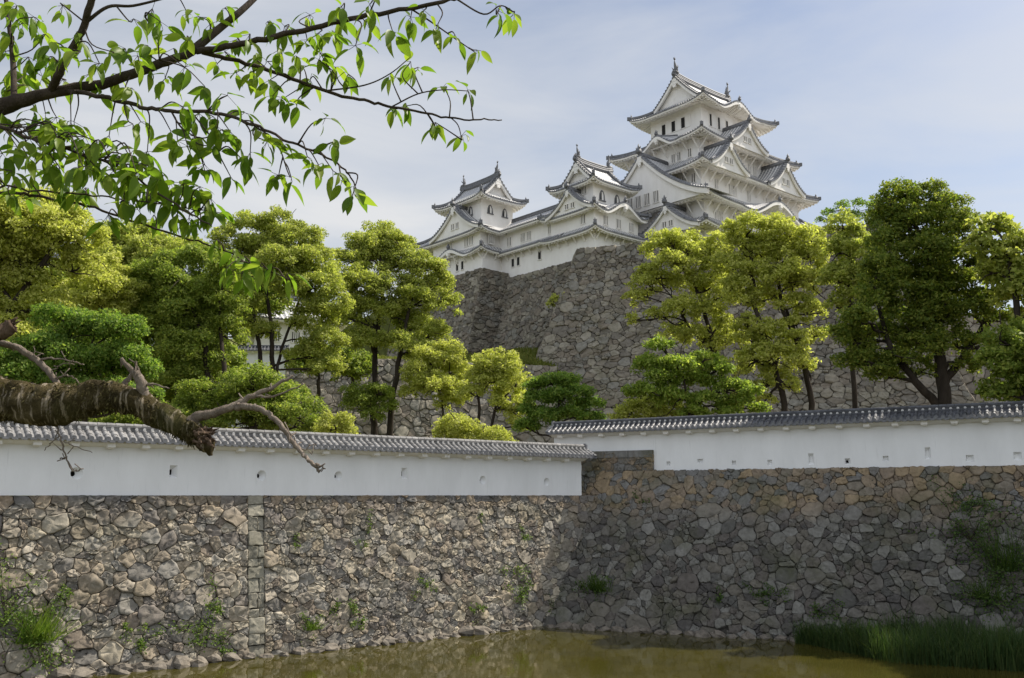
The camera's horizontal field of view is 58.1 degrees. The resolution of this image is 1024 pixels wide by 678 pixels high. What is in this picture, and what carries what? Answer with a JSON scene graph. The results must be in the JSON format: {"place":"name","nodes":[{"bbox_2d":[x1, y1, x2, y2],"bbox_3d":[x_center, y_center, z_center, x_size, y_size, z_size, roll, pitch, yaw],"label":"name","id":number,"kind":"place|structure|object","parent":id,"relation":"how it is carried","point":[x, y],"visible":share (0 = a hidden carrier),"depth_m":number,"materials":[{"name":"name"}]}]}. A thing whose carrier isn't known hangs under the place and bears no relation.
{"place":"outdoors","nodes":[
{"label":"outdoors","id":0,"kind":"place"},
{"bbox_2d":[7,339,343,495],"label":"wooded hill","id":1,"kind":"structure","parent":0,"point":[173,495],"depth_m":69.38,"materials":[{"name":"green plant"}]},
{"bbox_2d":[11,258,91,309],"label":"hill tree","id":2,"kind":"object","parent":1,"relation":"on","point":[58,278],"visible":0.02,"depth_m":101.29,"materials":[{"name":"green plant"}]},
{"bbox_2d":[75,306,140,383],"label":"hill tree","id":3,"kind":"object","parent":1,"relation":"on","point":[99,344],"visible":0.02,"depth_m":82.66,"materials":[{"name":"green plant"}]},
{"bbox_2d":[56,219,209,380],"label":"camphor tree","id":4,"kind":"object","parent":1,"relation":"on","point":[138,242],"visible":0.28,"depth_m":88.95,"materials":[{"name":"green plant"}]},
{"bbox_2d":[134,348,230,403],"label":"hill tree","id":5,"kind":"object","parent":1,"relation":"on","point":[169,394],"visible":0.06,"depth_m":78.89,"materials":[{"name":"green plant"}]},
{"bbox_2d":[172,280,295,321],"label":"hill tree","id":6,"kind":"object","parent":1,"relation":"on","point":[277,303],"visible":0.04,"depth_m":106.65,"materials":[{"name":"green plant"}]},
{"bbox_2d":[217,334,252,383],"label":"hill tree","id":7,"kind":"object","parent":1,"relation":"on","point":[239,355],"visible":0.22,"depth_m":86.11,"materials":[{"name":"green plant"}]},
{"bbox_2d":[230,345,289,426],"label":"plaster wall","id":8,"kind":"structure","parent":1,"relation":"on","point":[252,352],"depth_m":92.71,"materials":[{"name":"paint"}]},
{"bbox_2d":[247,295,348,347],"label":"gate tower","id":9,"kind":"structure","parent":1,"relation":"on","point":[292,334],"depth_m":114.52,"materials":[{"name":"paint"}]},
{"bbox_2d":[291,331,300,342],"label":"window","id":10,"kind":"structure","parent":9,"relation":"in","point":[294,335],"depth_m":114.85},
{"bbox_2d":[284,341,354,399],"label":"hill tree","id":11,"kind":"object","parent":1,"relation":"on","point":[345,351],"visible":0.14,"depth_m":91.89,"materials":[{"name":"green plant"}]},
{"bbox_2d":[329,348,379,384],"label":"hill tree","id":12,"kind":"object","parent":1,"relation":"on","point":[360,365],"visible":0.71,"depth_m":94.33,"materials":[{"name":"green plant"}]},
{"bbox_2d":[0,0,521,299],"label":"cherry tree","id":13,"kind":"object","parent":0,"point":[14,97],"visible":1,"depth_m":4.37,"materials":[{"name":"green plant"}]},
{"bbox_2d":[0,317,325,472],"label":"dead cherry tree","id":14,"kind":"object","parent":13,"relation":"attached to","point":[56,403],"visible":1,"depth_m":4.55,"materials":[{"name":"wood"}]},
{"bbox_2d":[336,305,489,355],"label":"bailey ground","id":15,"kind":"structure","parent":0,"point":[382,351],"depth_m":158.49,"materials":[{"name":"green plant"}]},
{"bbox_2d":[0,0,1023,338],"label":"sky","id":16,"kind":"structure","parent":0,"point":[861,94],"materials":[{"name":"blue"}]},
{"bbox_2d":[88,626,1023,677],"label":"moat water","id":17,"kind":"structure","parent":0,"point":[541,652],"depth_m":32.09,"materials":[{"name":"liquid"}]},
{"bbox_2d":[582,623,595,630],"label":"foot rock","id":18,"kind":"object","parent":17,"relation":"in","point":[589,627],"visible":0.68,"depth_m":39.41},
{"bbox_2d":[787,604,1023,671],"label":"reeds","id":19,"kind":"object","parent":17,"relation":"on","point":[915,644],"visible":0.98,"depth_m":32.16,"materials":[{"name":"green plant"}]},
{"bbox_3d":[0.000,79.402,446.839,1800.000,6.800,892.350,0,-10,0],"label":"castle ground","id":20,"kind":"structure","parent":0,"visible":0},
{"bbox_2d":[0,183,112,341],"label":"camphor tree","id":21,"kind":"object","parent":20,"relation":"on","point":[34,241],"visible":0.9,"depth_m":50.95,"materials":[{"name":"green plant"}]},
{"bbox_2d":[0,302,165,421],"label":"maple tree","id":22,"kind":"object","parent":20,"relation":"on","point":[49,341],"visible":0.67,"depth_m":45.89,"materials":[{"name":"green plant"}]},
{"bbox_2d":[52,250,152,495],"bbox_3d":[-27.328,2.015,60.395,4.432,16.490,5.711,-7,-12,37],"label":"camphor tree","id":23,"kind":"object","parent":20,"relation":"on","point":[90,292],"visible":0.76,"depth_m":60.76,"materials":[{"name":"green plant"}]},
{"bbox_2d":[114,239,255,495],"bbox_3d":[-22.627,1.655,63.078,10.951,18.140,7.707,0,-10,0],"label":"camphor tree","id":24,"kind":"object","parent":20,"relation":"on","point":[197,304],"visible":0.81,"depth_m":62.22,"materials":[{"name":"green plant"}]},
{"bbox_2d":[88,359,331,431],"bbox_3d":[-17.221,4.992,51.438,14.646,7.610,5.842,0,-10,0],"label":"camphor tree","id":25,"kind":"object","parent":20,"relation":"on","point":[287,408],"visible":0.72,"depth_m":51.26,"materials":[{"name":"green plant"}]},
{"bbox_2d":[204,204,355,495],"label":"camphor tree","id":26,"kind":"object","parent":20,"relation":"on","point":[274,243],"visible":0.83,"depth_m":68.89,"materials":[{"name":"green plant"}]},
{"bbox_2d":[310,408,360,495],"bbox_3d":[-9.588,6.144,49.675,2.441,4.739,2.837,7,-12,-34],"label":"camphor shrub","id":27,"kind":"object","parent":20,"relation":"on","point":[345,424],"visible":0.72,"depth_m":49.27,"materials":[{"name":"green plant"}]},
{"bbox_2d":[338,381,399,495],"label":"camphor tree","id":28,"kind":"object","parent":20,"relation":"on","point":[367,398],"visible":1,"depth_m":70.93,"materials":[{"name":"green plant"}]},
{"bbox_2d":[211,359,561,495],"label":"terrace wall","id":29,"kind":"structure","parent":20,"relation":"on","point":[413,416],"depth_m":105.88,"materials":[{"name":"stone"}]},
{"bbox_2d":[327,219,464,495],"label":"camphor tree","id":30,"kind":"object","parent":20,"relation":"on","point":[385,247],"visible":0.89,"depth_m":75.14,"materials":[{"name":"green plant"}]},
{"bbox_2d":[396,338,477,495],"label":"camphor tree","id":31,"kind":"object","parent":20,"relation":"on","point":[435,358],"visible":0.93,"depth_m":72.01,"materials":[{"name":"green plant"}]},
{"bbox_2d":[418,410,488,439],"bbox_3d":[-2.986,6.581,52.609,3.690,4.838,3.832,7,-12,-36],"label":"camphor shrub","id":32,"kind":"object","parent":20,"relation":"on","point":[460,426],"visible":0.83,"depth_m":52.09,"materials":[{"name":"green plant"}]},
{"bbox_2d":[453,342,531,495],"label":"camphor tree","id":33,"kind":"object","parent":20,"relation":"on","point":[500,370],"visible":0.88,"depth_m":65.90,"materials":[{"name":"green plant"}]},
{"bbox_2d":[472,424,518,440],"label":"camphor shrub","id":34,"kind":"object","parent":20,"relation":"on","point":[497,433],"visible":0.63,"depth_m":52.20,"materials":[{"name":"green plant"}]},
{"bbox_2d":[511,370,607,436],"bbox_3d":[3.034,5.840,57.810,6.200,8.057,3.815,0,-10,0],"label":"maple tree","id":35,"kind":"object","parent":20,"relation":"on","point":[567,385],"visible":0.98,"depth_m":57.59,"materials":[{"name":"green plant"}]},
{"bbox_2d":[607,395,683,418],"bbox_3d":[8.386,6.240,54.642,5.462,6.201,2.809,0,-10,0],"label":"camphor shrub","id":36,"kind":"object","parent":20,"relation":"on","point":[627,409],"visible":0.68,"depth_m":54.75,"materials":[{"name":"green plant"}]},
{"bbox_2d":[620,227,750,396],"bbox_3d":[11.545,1.201,60.433,8.557,18.070,5.102,0,-10,0],"label":"camphor tree","id":37,"kind":"object","parent":20,"relation":"on","point":[675,243],"visible":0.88,"depth_m":60.94,"materials":[{"name":"green plant"}]},
{"bbox_2d":[620,333,772,416],"bbox_3d":[10.572,4.340,52.879,8.735,9.352,4.051,0,-10,0],"label":"maple tree","id":38,"kind":"object","parent":20,"relation":"on","point":[663,370],"visible":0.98,"depth_m":52.76,"materials":[{"name":"green plant"}]},
{"bbox_2d":[536,224,975,470],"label":"castle base wall","id":39,"kind":"structure","parent":20,"relation":"on","point":[593,338],"depth_m":112.67,"materials":[{"name":"stone"}]},
{"bbox_2d":[545,292,564,307],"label":"rampart shrub","id":40,"kind":"object","parent":39,"relation":"on","point":[552,300],"visible":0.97,"depth_m":119.34,"materials":[{"name":"green plant"}]},
{"bbox_2d":[537,145,652,265],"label":"castle tower","id":41,"kind":"structure","parent":39,"relation":"on","point":[594,208],"depth_m":129.29,"materials":[{"name":"paint"}]},
{"bbox_2d":[606,57,822,236],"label":"castle keep","id":42,"kind":"structure","parent":39,"relation":"on","point":[704,161],"depth_m":139.05,"materials":[{"name":"paint"}]},
{"bbox_2d":[635,195,641,208],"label":"window","id":43,"kind":"structure","parent":42,"relation":"in","point":[638,198],"depth_m":136.05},
{"bbox_2d":[644,192,649,206],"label":"window","id":44,"kind":"structure","parent":42,"relation":"in","point":[647,195],"depth_m":134.78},
{"bbox_2d":[653,189,658,203],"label":"window","id":45,"kind":"structure","parent":42,"relation":"in","point":[655,193],"depth_m":133.52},
{"bbox_2d":[661,122,670,134],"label":"window","id":46,"kind":"structure","parent":42,"relation":"in","point":[665,128],"depth_m":146.12,"materials":[{"name":"paint"}]},
{"bbox_2d":[671,118,680,132],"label":"window","id":47,"kind":"structure","parent":42,"relation":"in","point":[675,124],"depth_m":144.65,"materials":[{"name":"paint"}]},
{"bbox_2d":[680,114,690,129],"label":"window","id":48,"kind":"structure","parent":42,"relation":"in","point":[685,121],"depth_m":143.21,"materials":[{"name":"paint"}]},
{"bbox_2d":[709,113,716,128],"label":"window","id":49,"kind":"structure","parent":42,"relation":"in","point":[712,118],"depth_m":142.83,"materials":[{"name":"paint"}]},
{"bbox_2d":[717,116,724,130],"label":"window","id":50,"kind":"structure","parent":42,"relation":"in","point":[720,122],"depth_m":144.12,"materials":[{"name":"paint"}]},
{"bbox_2d":[708,207,834,411],"bbox_3d":[16.762,0.774,57.732,8.277,18.056,4.530,0,-10,0],"label":"camphor tree","id":51,"kind":"object","parent":20,"relation":"on","point":[767,248],"visible":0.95,"depth_m":57.75,"materials":[{"name":"green plant"}]},
{"bbox_2d":[537,450,1023,641],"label":"moat stone wall","id":52,"kind":"structure","parent":20,"relation":"on","point":[677,549],"depth_m":39.23,"materials":[{"name":"stone"}]},
{"bbox_2d":[555,621,571,628],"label":"foot rock","id":53,"kind":"object","parent":52,"relation":"attached to","point":[565,625],"visible":0.56,"depth_m":40.09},
{"bbox_2d":[570,568,614,607],"bbox_3d":[3.618,11.339,41.104,2.208,2.131,1.237,-9,-13,44],"label":"wall plant","id":54,"kind":"object","parent":52,"relation":"attached to","point":[598,587],"depth_m":41.11,"materials":[{"name":"green plant"}]},
{"bbox_2d":[623,625,640,631],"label":"foot rock","id":55,"kind":"object","parent":52,"relation":"attached to","point":[635,628],"visible":0.55,"depth_m":39.05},
{"bbox_2d":[694,629,710,637],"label":"foot rock","id":56,"kind":"object","parent":52,"relation":"attached to","point":[703,633],"visible":0.52,"depth_m":37.66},
{"bbox_2d":[710,630,725,637],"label":"foot rock","id":57,"kind":"object","parent":52,"relation":"attached to","point":[718,633],"visible":0.71,"depth_m":37.58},
{"bbox_2d":[741,631,755,639],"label":"foot rock","id":58,"kind":"object","parent":52,"relation":"attached to","point":[747,635],"visible":0.53,"depth_m":37.19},
{"bbox_2d":[742,576,774,606],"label":"wall plant","id":59,"kind":"object","parent":52,"relation":"attached to","point":[765,592],"depth_m":38.33,"materials":[{"name":"green plant"}]},
{"bbox_2d":[757,581,790,601],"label":"wall plant","id":60,"kind":"object","parent":52,"relation":"attached to","point":[777,595],"depth_m":38.10,"materials":[{"name":"green plant"}]},
{"bbox_2d":[545,401,1023,471],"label":"plaster wall","id":61,"kind":"structure","parent":52,"relation":"on","point":[979,434],"depth_m":40.96,"materials":[{"name":"white paint"}]},
{"bbox_2d":[809,599,844,623],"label":"wall plant","id":62,"kind":"object","parent":52,"relation":"attached to","point":[818,611],"depth_m":36.96,"materials":[{"name":"green plant"}]},
{"bbox_2d":[897,475,1019,588],"bbox_3d":[17.669,7.981,36.434,4.448,5.246,1.405,-7,-12,36],"label":"wall plant","id":63,"kind":"object","parent":52,"relation":"attached to","point":[969,537],"depth_m":36.32,"materials":[{"name":"green plant"}]},
{"bbox_2d":[937,486,998,523],"bbox_3d":[18.382,6.780,36.962,2.291,1.755,0.850,-9,-13,41],"label":"wall plant","id":64,"kind":"object","parent":52,"relation":"attached to","point":[970,500],"depth_m":36.94,"materials":[{"name":"green plant"}]},
{"bbox_2d":[945,507,1023,613],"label":"wall plant","id":65,"kind":"object","parent":52,"relation":"attached to","point":[1005,567],"depth_m":35.21,"materials":[{"name":"green plant"}]},
{"bbox_2d":[945,565,1023,635],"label":"wall plant","id":66,"kind":"object","parent":52,"relation":"attached to","point":[986,596],"depth_m":34.93,"materials":[{"name":"green plant"}]},
{"bbox_2d":[814,197,875,222],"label":"hilltop tree","id":67,"kind":"object","parent":20,"relation":"on","point":[858,213],"visible":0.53,"depth_m":132.74,"materials":[{"name":"green plant"}]},
{"bbox_2d":[813,206,876,407],"bbox_3d":[19.585,0.550,52.497,4.254,16.712,3.532,0,-10,0],"label":"camphor tree","id":68,"kind":"object","parent":20,"relation":"on","point":[841,271],"visible":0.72,"depth_m":53.03,"materials":[{"name":"green plant"}]},
{"bbox_2d":[821,176,1022,404],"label":"camphor tree","id":69,"kind":"object","parent":20,"relation":"on","point":[931,279],"visible":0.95,"depth_m":44.79,"materials":[{"name":"green plant"}]},
{"bbox_2d":[943,313,1014,403],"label":"castle base wall","id":70,"kind":"structure","parent":20,"relation":"on","point":[969,379],"depth_m":122.80,"materials":[{"name":"stone"}]},
{"bbox_2d":[958,211,1023,398],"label":"camphor tree","id":71,"kind":"object","parent":20,"relation":"on","point":[1006,265],"visible":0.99,"depth_m":42.40,"materials":[{"name":"green plant"}]},
{"bbox_2d":[970,312,1023,401],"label":"camphor tree","id":72,"kind":"object","parent":20,"relation":"on","point":[1004,352],"visible":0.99,"depth_m":40.12,"materials":[{"name":"green plant"}]},
{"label":"grass terrace","id":73,"kind":"structure","parent":0,"visible":0},
{"bbox_2d":[386,268,509,356],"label":"castle base wall","id":74,"kind":"structure","parent":73,"relation":"on","point":[480,287],"depth_m":135.15,"materials":[{"name":"stone"}]},
{"bbox_2d":[415,160,528,275],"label":"castle tower","id":75,"kind":"structure","parent":74,"relation":"on","point":[477,215],"depth_m":142.80,"materials":[{"name":"paint"}]},
{"bbox_2d":[348,346,560,366],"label":"grass","id":76,"kind":"structure","parent":73,"relation":"on","point":[527,355],"depth_m":115.79,"materials":[{"name":"plant"}]},
{"bbox_2d":[492,261,571,351],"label":"castle base wall","id":77,"kind":"structure","parent":73,"relation":"on","point":[526,315],"depth_m":131.18,"materials":[{"name":"stone"}]},
{"bbox_2d":[492,204,563,276],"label":"castle corridor","id":78,"kind":"object","parent":77,"relation":"on","point":[523,249],"visible":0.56,"depth_m":136.80,"materials":[{"name":"paint"}]},
{"bbox_3d":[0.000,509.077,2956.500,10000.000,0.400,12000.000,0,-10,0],"label":"ground","id":79,"kind":"structure","parent":0,"visible":0},
{"bbox_2d":[0,495,593,677],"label":"moat stone wall","id":80,"kind":"structure","parent":79,"relation":"on","point":[114,563],"depth_m":34.05,"materials":[{"name":"stone"}]},
{"bbox_2d":[0,538,50,665],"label":"plant","id":81,"kind":"object","parent":80,"relation":"attached to","point":[14,610],"depth_m":28.75,"materials":[{"name":"green plant"}]},
{"bbox_2d":[0,589,86,677],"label":"plant","id":82,"kind":"object","parent":80,"relation":"attached to","point":[29,634],"depth_m":28.86,"materials":[{"name":"green plant"}]},
{"bbox_2d":[47,667,71,677],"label":"foot rock","id":83,"kind":"object","parent":80,"relation":"attached to","point":[62,672],"visible":0.85,"depth_m":28.89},
{"bbox_2d":[49,583,73,616],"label":"plant","id":84,"kind":"object","parent":80,"relation":"attached to","point":[68,593],"depth_m":29.76,"materials":[{"name":"green plant"}]},
{"bbox_2d":[70,667,96,677],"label":"foot rock","id":85,"kind":"object","parent":80,"relation":"attached to","point":[82,672],"visible":0.99,"depth_m":29.20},
{"bbox_2d":[111,663,133,674],"bbox_3d":[-12.710,10.812,30.064,0.841,0.486,0.607,-16,-12,24],"label":"foot rock","id":86,"kind":"object","parent":80,"relation":"attached to","point":[122,669],"visible":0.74,"depth_m":29.86,"materials":[{"name":"stone"}]},
{"bbox_2d":[119,622,132,642],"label":"plant","id":87,"kind":"object","parent":80,"relation":"attached to","point":[125,625],"depth_m":30.64,"materials":[{"name":"green plant"}]},
{"bbox_2d":[131,662,151,671],"bbox_3d":[-12.334,10.998,30.568,0.962,0.556,0.694,-23,-9,25],"label":"foot rock","id":88,"kind":"object","parent":80,"relation":"attached to","point":[141,666],"visible":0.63,"depth_m":30.35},
{"bbox_2d":[134,622,171,654],"bbox_3d":[-12.142,10.052,31.081,0.543,1.059,1.243,-9,-13,44],"label":"plant","id":89,"kind":"object","parent":80,"relation":"attached to","point":[142,644],"depth_m":30.84,"materials":[{"name":"green plant"}]},
{"bbox_2d":[150,661,167,669],"bbox_3d":[-11.794,11.002,30.805,0.762,0.420,0.580,9,-13,-43],"label":"foot rock","id":90,"kind":"object","parent":80,"relation":"attached to","point":[159,665],"visible":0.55,"depth_m":30.65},
{"bbox_2d":[166,655,190,668],"bbox_3d":[-11.158,10.987,31.065,0.662,0.616,0.948,14,-6,37],"label":"foot rock","id":91,"kind":"object","parent":80,"relation":"attached to","point":[178,662],"visible":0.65,"depth_m":30.85,"materials":[{"name":"stone"}]},
{"bbox_2d":[158,611,232,652],"bbox_3d":[-10.906,10.132,31.886,2.590,1.499,0.746,8,-13,-40],"label":"plant","id":92,"kind":"object","parent":80,"relation":"attached to","point":[201,629],"depth_m":32.00,"materials":[{"name":"green plant"}]},
{"bbox_2d":[190,655,207,666],"bbox_3d":[-10.710,11.071,31.456,0.643,0.527,0.883,-5,-18,-18],"label":"foot rock","id":93,"kind":"object","parent":80,"relation":"attached to","point":[199,661],"visible":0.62,"depth_m":31.19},
{"bbox_2d":[204,572,224,614],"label":"plant","id":94,"kind":"object","parent":80,"relation":"attached to","point":[217,609],"depth_m":32.51,"materials":[{"name":"green plant"}]},
{"bbox_2d":[207,653,221,662],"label":"foot rock","id":95,"kind":"object","parent":80,"relation":"attached to","point":[214,658],"visible":0.68,"depth_m":31.82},
{"bbox_2d":[219,629,235,656],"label":"wall plant","id":96,"kind":"object","parent":80,"relation":"attached to","point":[222,650],"depth_m":32.39,"materials":[{"name":"green plant"}]},
{"bbox_2d":[222,652,241,660],"bbox_3d":[-9.837,11.213,32.350,0.529,0.428,0.621,-7,-12,34],"label":"foot rock","id":97,"kind":"object","parent":80,"relation":"attached to","point":[231,656],"visible":0.69,"depth_m":32.18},
{"bbox_2d":[0,421,596,494],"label":"plaster wall","id":98,"kind":"structure","parent":80,"relation":"on","point":[132,459],"depth_m":35.19,"materials":[{"name":"white paint"}]},
{"bbox_2d":[292,647,307,654],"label":"foot rock","id":99,"kind":"object","parent":80,"relation":"attached to","point":[299,650],"visible":0.65,"depth_m":33.58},
{"bbox_2d":[299,611,326,646],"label":"plant","id":100,"kind":"object","parent":80,"relation":"attached to","point":[312,627],"depth_m":34.41,"materials":[{"name":"green plant"}]},
{"bbox_2d":[308,646,324,652],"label":"foot rock","id":101,"kind":"object","parent":80,"relation":"attached to","point":[318,649],"visible":0.56,"depth_m":33.93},
{"bbox_2d":[324,643,339,650],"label":"foot rock","id":102,"kind":"object","parent":80,"relation":"attached to","point":[331,646],"visible":0.57,"depth_m":34.37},
{"bbox_2d":[346,598,367,629],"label":"plant","id":103,"kind":"object","parent":80,"relation":"attached to","point":[355,622],"depth_m":35.59,"materials":[{"name":"green plant"}]},
{"bbox_2d":[382,636,397,645],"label":"foot rock","id":104,"kind":"object","parent":80,"relation":"attached to","point":[388,640],"visible":0.67,"depth_m":35.63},
{"bbox_2d":[409,634,425,641],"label":"foot rock","id":105,"kind":"object","parent":80,"relation":"attached to","point":[418,638],"visible":0.56,"depth_m":36.41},
{"bbox_2d":[412,574,436,600],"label":"wall plant","id":106,"kind":"object","parent":80,"relation":"attached to","point":[426,585],"depth_m":37.76,"materials":[{"name":"green plant"}]},
{"bbox_2d":[458,625,474,635],"bbox_3d":[-1.944,12.226,38.290,0.851,0.647,0.751,-1,-10,5],"label":"foot rock","id":107,"kind":"object","parent":80,"relation":"attached to","point":[466,631],"visible":0.61,"depth_m":38.01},
{"bbox_2d":[469,602,486,625],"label":"wall plant","id":108,"kind":"object","parent":80,"relation":"attached to","point":[480,607],"depth_m":38.98,"materials":[{"name":"green plant"}]},
{"bbox_2d":[472,626,491,634],"bbox_3d":[-1.344,12.270,38.576,0.957,0.537,0.757,-2,-10,14],"label":"foot rock","id":109,"kind":"object","parent":80,"relation":"attached to","point":[481,630],"visible":0.51,"depth_m":38.35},
{"bbox_2d":[499,561,533,590],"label":"wall plant","id":110,"kind":"object","parent":80,"relation":"attached to","point":[518,567],"depth_m":40.76,"materials":[{"name":"green plant"}]},
{"bbox_2d":[503,579,534,609],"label":"wall plant","id":111,"kind":"object","parent":80,"relation":"attached to","point":[522,593],"depth_m":40.46,"materials":[{"name":"green plant"}]},
{"bbox_2d":[518,622,534,629],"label":"foot rock","id":112,"kind":"object","parent":80,"relation":"attached to","point":[527,626],"visible":0.56,"depth_m":39.73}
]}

